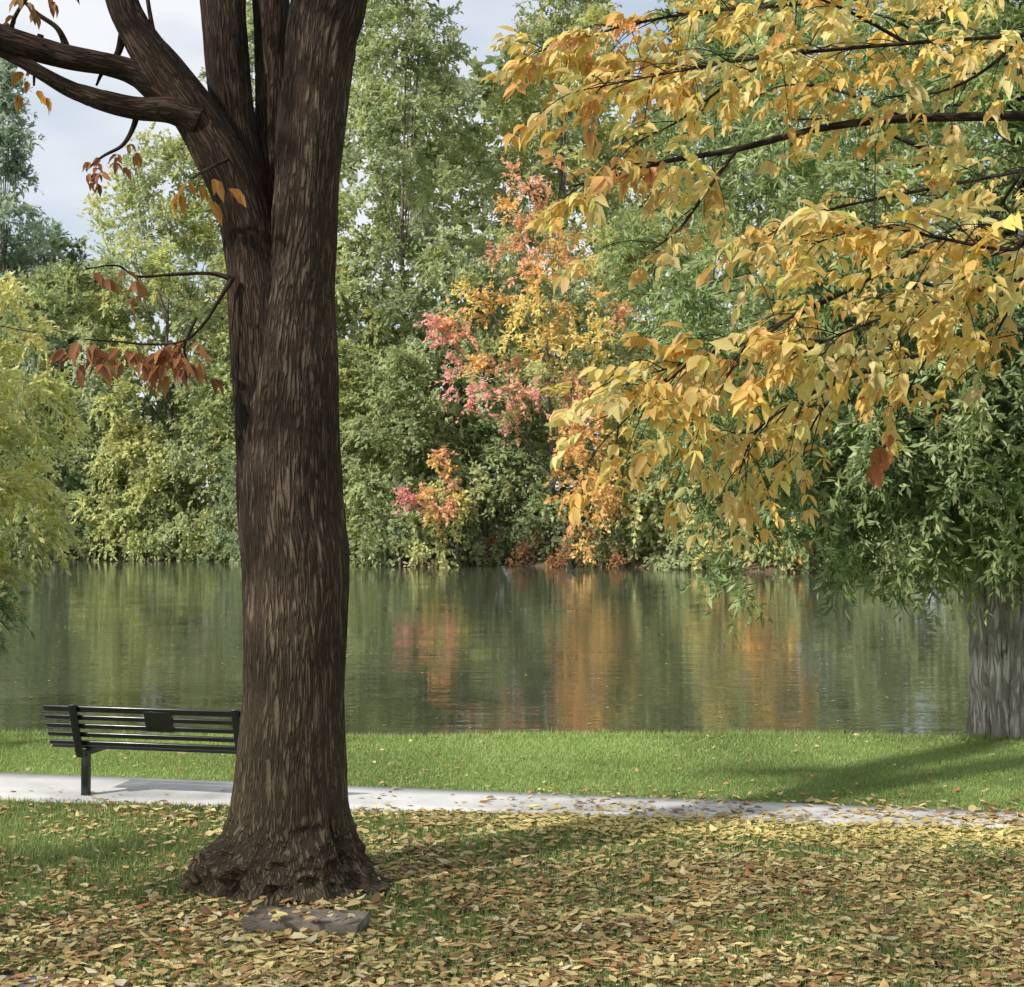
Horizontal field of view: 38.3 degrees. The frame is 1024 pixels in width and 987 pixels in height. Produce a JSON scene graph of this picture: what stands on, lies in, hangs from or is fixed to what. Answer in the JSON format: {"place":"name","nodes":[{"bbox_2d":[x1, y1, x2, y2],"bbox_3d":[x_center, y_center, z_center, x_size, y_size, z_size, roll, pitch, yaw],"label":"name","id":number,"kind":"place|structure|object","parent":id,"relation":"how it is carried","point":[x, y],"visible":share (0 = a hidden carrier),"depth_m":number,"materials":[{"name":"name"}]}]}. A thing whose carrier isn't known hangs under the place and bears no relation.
{"place":"outdoors","nodes":[
{"label":"outdoors","id":0,"kind":"place"},
{"bbox_2d":[0,972,92,986],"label":"pavement","id":1,"kind":"structure","parent":0,"point":[23,984],"depth_m":7.65,"materials":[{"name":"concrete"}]},
{"bbox_2d":[15,569,947,730],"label":"floating leaves","id":2,"kind":"object","parent":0,"point":[508,692],"visible":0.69,"depth_m":26.62,"materials":[{"name":"yellow plant"}]},
{"bbox_2d":[0,557,970,736],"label":"water","id":3,"kind":"structure","parent":0,"point":[493,648],"depth_m":28.18,"materials":[{"name":"green liquid"}]},
{"bbox_2d":[0,0,1020,504],"label":"sky","id":4,"kind":"structure","parent":0,"point":[76,133],"materials":[{"name":"white"}]},
{"bbox_2d":[0,772,1023,830],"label":"path","id":5,"kind":"structure","parent":0,"point":[149,790],"depth_m":12.41,"materials":[{"name":"concrete"}]},
{"bbox_2d":[43,704,240,795],"bbox_3d":[-2.945,2.183,12.518,1.980,0.828,0.609,0,0,13],"label":"park bench","id":6,"kind":"object","parent":5,"relation":"on","point":[158,719],"visible":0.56,"depth_m":12.35,"materials":[{"name":"black paint"}]},
{"bbox_2d":[0,507,1023,986],"bbox_3d":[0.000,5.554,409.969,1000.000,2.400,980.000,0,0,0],"label":"ground","id":7,"kind":"structure","parent":0,"point":[752,567],"depth_m":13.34,"materials":[{"name":"plant"}]},
{"bbox_2d":[1,508,35,558],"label":"shrub","id":8,"kind":"object","parent":7,"relation":"on","point":[24,520],"visible":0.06,"depth_m":76.19,"materials":[{"name":"green plant"}]},
{"bbox_2d":[0,58,70,466],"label":"poplar tree","id":9,"kind":"object","parent":7,"relation":"on","point":[13,170],"visible":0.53,"depth_m":90.15,"materials":[{"name":"green plant"}]},
{"bbox_2d":[14,488,69,558],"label":"shrub","id":10,"kind":"object","parent":7,"relation":"on","point":[22,537],"visible":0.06,"depth_m":75.83,"materials":[{"name":"green plant"}]},
{"bbox_2d":[0,445,95,559],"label":"shrub","id":11,"kind":"object","parent":7,"relation":"on","point":[60,463],"visible":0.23,"depth_m":75.26,"materials":[{"name":"green plant"}]},
{"bbox_2d":[0,270,102,664],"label":"weeping tree","id":12,"kind":"object","parent":7,"relation":"on","point":[17,489],"visible":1,"depth_m":16.78,"materials":[{"name":"green plant"}]},
{"bbox_2d":[46,236,99,519],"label":"tree","id":13,"kind":"object","parent":7,"relation":"on","point":[73,255],"visible":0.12,"depth_m":92.87,"materials":[{"name":"green plant"}]},
{"bbox_2d":[0,256,149,551],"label":"deciduous tree","id":14,"kind":"object","parent":7,"relation":"on","point":[64,274],"visible":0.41,"depth_m":78.68,"materials":[{"name":"green plant"}]},
{"bbox_2d":[66,520,128,558],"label":"shrub","id":15,"kind":"object","parent":7,"relation":"on","point":[103,542],"visible":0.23,"depth_m":75.90,"materials":[{"name":"green plant"}]},
{"bbox_2d":[67,259,136,522],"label":"tree","id":16,"kind":"object","parent":7,"relation":"on","point":[93,337],"visible":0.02,"depth_m":91.38,"materials":[{"name":"green plant"}]},
{"bbox_2d":[77,488,157,559],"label":"shrub","id":17,"kind":"object","parent":7,"relation":"on","point":[90,525],"visible":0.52,"depth_m":74.77,"materials":[{"name":"green plant"}]},
{"bbox_2d":[39,122,236,546],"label":"deciduous tree","id":18,"kind":"object","parent":7,"relation":"on","point":[153,259],"visible":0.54,"depth_m":77.81,"materials":[{"name":"green plant"}]},
{"bbox_2d":[70,417,210,561],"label":"shrub","id":19,"kind":"object","parent":7,"relation":"on","point":[142,488],"visible":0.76,"depth_m":74.59,"materials":[{"name":"green plant"}]},
{"bbox_2d":[134,478,186,560],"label":"shrub","id":20,"kind":"object","parent":7,"relation":"on","point":[153,514],"visible":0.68,"depth_m":74.60,"materials":[{"name":"green plant"}]},
{"bbox_2d":[136,364,238,560],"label":"shrub","id":21,"kind":"object","parent":7,"relation":"on","point":[204,411],"visible":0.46,"depth_m":73.92,"materials":[{"name":"green plant"}]},
{"bbox_2d":[0,0,398,907],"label":"ash tree","id":22,"kind":"object","parent":7,"relation":"on","point":[270,168],"visible":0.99,"depth_m":9.40,"materials":[{"name":"brown plant"}]},
{"bbox_2d":[176,505,235,560],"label":"shrub","id":23,"kind":"object","parent":7,"relation":"on","point":[203,517],"visible":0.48,"depth_m":73.79,"materials":[{"name":"green plant"}]},
{"bbox_2d":[167,0,254,502],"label":"deciduous tree","id":24,"kind":"object","parent":7,"relation":"on","point":[249,18],"visible":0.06,"depth_m":83.54,"materials":[{"name":"green plant"}]},
{"bbox_2d":[195,429,240,563],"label":"shrub","id":25,"kind":"object","parent":7,"relation":"on","point":[234,547],"visible":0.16,"depth_m":71.38,"materials":[{"name":"green plant"}]},
{"bbox_2d":[216,519,239,561],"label":"shrub","id":26,"kind":"object","parent":7,"relation":"on","point":[231,528],"visible":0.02,"depth_m":72.05,"materials":[{"name":"green plant"}]},
{"bbox_2d":[194,197,407,531],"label":"deciduous tree","id":27,"kind":"object","parent":7,"relation":"on","point":[342,273],"visible":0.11,"depth_m":75.17,"materials":[{"name":"green plant"}]},
{"bbox_2d":[241,905,369,937],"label":"stone slab","id":28,"kind":"structure","parent":7,"relation":"on","point":[294,922],"depth_m":8.53,"materials":[{"name":"grey stone"}]},
{"bbox_2d":[345,505,386,564],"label":"shrub","id":29,"kind":"object","parent":7,"relation":"on","point":[349,538],"visible":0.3,"depth_m":68.63,"materials":[{"name":"green plant"}]},
{"bbox_2d":[338,338,399,561],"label":"shrub","id":30,"kind":"object","parent":7,"relation":"on","point":[348,354],"visible":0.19,"depth_m":69.75,"materials":[{"name":"green plant"}]},
{"bbox_2d":[365,479,423,565],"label":"shrub","id":31,"kind":"object","parent":7,"relation":"on","point":[385,504],"visible":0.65,"depth_m":67.26,"materials":[{"name":"green plant"}]},
{"bbox_2d":[339,343,482,566],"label":"shrub","id":32,"kind":"object","parent":7,"relation":"on","point":[392,385],"visible":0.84,"depth_m":68.15,"materials":[{"name":"green plant"}]},
{"bbox_2d":[335,0,524,520],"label":"deciduous tree","id":33,"kind":"object","parent":7,"relation":"on","point":[374,105],"visible":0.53,"depth_m":75.57,"materials":[{"name":"green plant"}]},
{"bbox_2d":[402,475,480,567],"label":"shrub","id":34,"kind":"object","parent":7,"relation":"on","point":[441,495],"visible":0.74,"depth_m":66.28,"materials":[{"name":"green plant"}]},
{"bbox_2d":[391,445,492,565],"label":"maple tree","id":35,"kind":"object","parent":7,"relation":"on","point":[413,500],"visible":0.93,"depth_m":65.09,"materials":[{"name":"plant"}]},
{"bbox_2d":[346,232,556,551],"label":"deciduous tree","id":36,"kind":"object","parent":7,"relation":"on","point":[439,272],"visible":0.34,"depth_m":72.63,"materials":[{"name":"green plant"}]},
{"bbox_2d":[416,409,541,565],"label":"shrub","id":37,"kind":"object","parent":7,"relation":"on","point":[466,539],"visible":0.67,"depth_m":69.83,"materials":[{"name":"green plant"}]},
{"bbox_2d":[465,532,501,565],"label":"shrub","id":38,"kind":"object","parent":7,"relation":"on","point":[489,542],"visible":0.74,"depth_m":68.45,"materials":[{"name":"green plant"}]},
{"bbox_2d":[0,0,1003,530],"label":"distant wood","id":39,"kind":"object","parent":7,"relation":"on","point":[430,148],"visible":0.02,"depth_m":95.30,"materials":[{"name":"green plant"}]},
{"bbox_2d":[0,787,1023,986],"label":"leaf litter","id":40,"kind":"object","parent":7,"relation":"on","point":[756,884],"visible":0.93,"depth_m":8.90,"materials":[{"name":"yellow plant"}]},
{"bbox_2d":[12,733,1023,805],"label":"scattered leaves","id":41,"kind":"object","parent":7,"relation":"on","point":[636,769],"visible":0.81,"depth_m":13.95,"materials":[{"name":"yellow plant"}]},
{"bbox_2d":[504,528,555,565],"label":"shrub","id":42,"kind":"object","parent":7,"relation":"on","point":[524,548],"visible":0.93,"depth_m":67.47,"materials":[{"name":"red plant"}]},
{"bbox_2d":[413,157,649,563],"bbox_3d":[0.905,-5.742,67.640,10.449,17.867,10.594,0,0,0],"label":"maple tree","id":43,"kind":"object","parent":7,"relation":"on","point":[536,367],"visible":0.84,"depth_m":65.00,"materials":[{"name":"plant"}]},
{"bbox_2d":[497,441,617,566],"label":"shrub","id":44,"kind":"object","parent":7,"relation":"on","point":[542,512],"visible":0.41,"depth_m":68.33,"materials":[{"name":"green plant"}]},
{"bbox_2d":[453,0,662,539],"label":"deciduous tree","id":45,"kind":"object","parent":7,"relation":"on","point":[566,21],"visible":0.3,"depth_m":80.85,"materials":[{"name":"green plant"}]},
{"bbox_2d":[545,531,588,567],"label":"shrub","id":46,"kind":"object","parent":7,"relation":"on","point":[560,559],"visible":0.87,"depth_m":66.09,"materials":[{"name":"red plant"}]},
{"bbox_2d":[576,528,627,568],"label":"shrub","id":47,"kind":"object","parent":7,"relation":"on","point":[618,559],"visible":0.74,"depth_m":65.89,"materials":[{"name":"orange plant"}]},
{"bbox_2d":[594,488,673,567],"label":"shrub","id":48,"kind":"object","parent":7,"relation":"on","point":[618,534],"visible":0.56,"depth_m":65.85,"materials":[{"name":"plant"}]},
{"bbox_2d":[572,356,717,566],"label":"shrub","id":49,"kind":"object","parent":7,"relation":"on","point":[633,544],"visible":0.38,"depth_m":66.01,"materials":[{"name":"green plant"}]},
{"bbox_2d":[549,210,742,550],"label":"deciduous tree","id":50,"kind":"object","parent":7,"relation":"on","point":[627,269],"visible":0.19,"depth_m":72.01,"materials":[{"name":"green plant"}]},
{"bbox_2d":[642,523,725,570],"bbox_3d":[7.685,2.433,64.283,4.024,2.486,4.342,0,0,0],"label":"shrub","id":51,"kind":"object","parent":7,"relation":"on","point":[674,558],"visible":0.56,"depth_m":63.62,"materials":[{"name":"green plant"}]},
{"bbox_2d":[678,409,748,569],"bbox_3d":[8.738,-0.048,62.935,3.901,7.645,3.310,0,0,18],"label":"maple tree","id":52,"kind":"object","parent":7,"relation":"on","point":[719,535],"visible":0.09,"depth_m":62.80,"materials":[{"name":"plant"}]},
{"bbox_2d":[613,0,826,525],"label":"deciduous tree","id":53,"kind":"object","parent":7,"relation":"on","point":[712,83],"visible":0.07,"depth_m":79.15,"materials":[{"name":"plant"}]},
{"bbox_2d":[652,353,816,570],"bbox_3d":[10.207,-1.333,64.620,6.547,9.810,7.033,0,-1,-34],"label":"shrub","id":54,"kind":"object","parent":7,"relation":"on","point":[668,532],"visible":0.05,"depth_m":64.67,"materials":[{"name":"green plant"}]},
{"bbox_2d":[479,0,1023,557],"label":"golden ash tree","id":55,"kind":"object","parent":7,"relation":"on","point":[933,316],"visible":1,"depth_m":6.97,"materials":[{"name":"yellow plant"}]},
{"bbox_2d":[730,532,812,572],"bbox_3d":[10.658,2.113,61.999,3.464,2.566,3.937,0,-1,-29],"label":"shrub","id":56,"kind":"object","parent":7,"relation":"on","point":[752,559],"visible":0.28,"depth_m":60.86,"materials":[{"name":"green plant"}]},
{"bbox_2d":[745,375,814,572],"bbox_3d":[11.023,-1.034,60.999,3.569,8.977,3.886,0,0,15],"label":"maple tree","id":57,"kind":"object","parent":7,"relation":"on","point":[799,557],"visible":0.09,"depth_m":60.66,"materials":[{"name":"green plant"}]},
{"bbox_2d":[597,0,1023,738],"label":"willow oak tree","id":58,"kind":"object","parent":7,"relation":"on","point":[945,502],"visible":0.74,"depth_m":14.77,"materials":[{"name":"green plant"}]},
{"bbox_2d":[793,500,863,572],"bbox_3d":[13.585,1.759,61.212,3.820,3.849,2.975,0,-1,-28],"label":"shrub","id":59,"kind":"object","parent":7,"relation":"on","point":[814,565],"visible":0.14,"depth_m":60.78,"materials":[{"name":"green plant"}]},
{"bbox_2d":[757,346,904,572],"bbox_3d":[14.000,-1.577,62.290,7.642,10.172,7.428,0,0,19],"label":"shrub","id":60,"kind":"object","parent":7,"relation":"on","point":[806,559],"visible":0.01,"depth_m":60.46,"materials":[{"name":"green plant"}]},
{"bbox_2d":[857,511,912,574],"bbox_3d":[15.455,1.396,59.919,2.895,4.168,3.158,0,0,-18],"label":"shrub","id":61,"kind":"object","parent":7,"relation":"on","point":[894,567],"visible":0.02,"depth_m":59.15,"materials":[{"name":"green plant"}]},
{"bbox_2d":[804,0,1000,434],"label":"deciduous tree","id":62,"kind":"object","parent":7,"relation":"on","point":[914,55],"visible":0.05,"depth_m":74.86,"materials":[{"name":"plant"}]}
]}

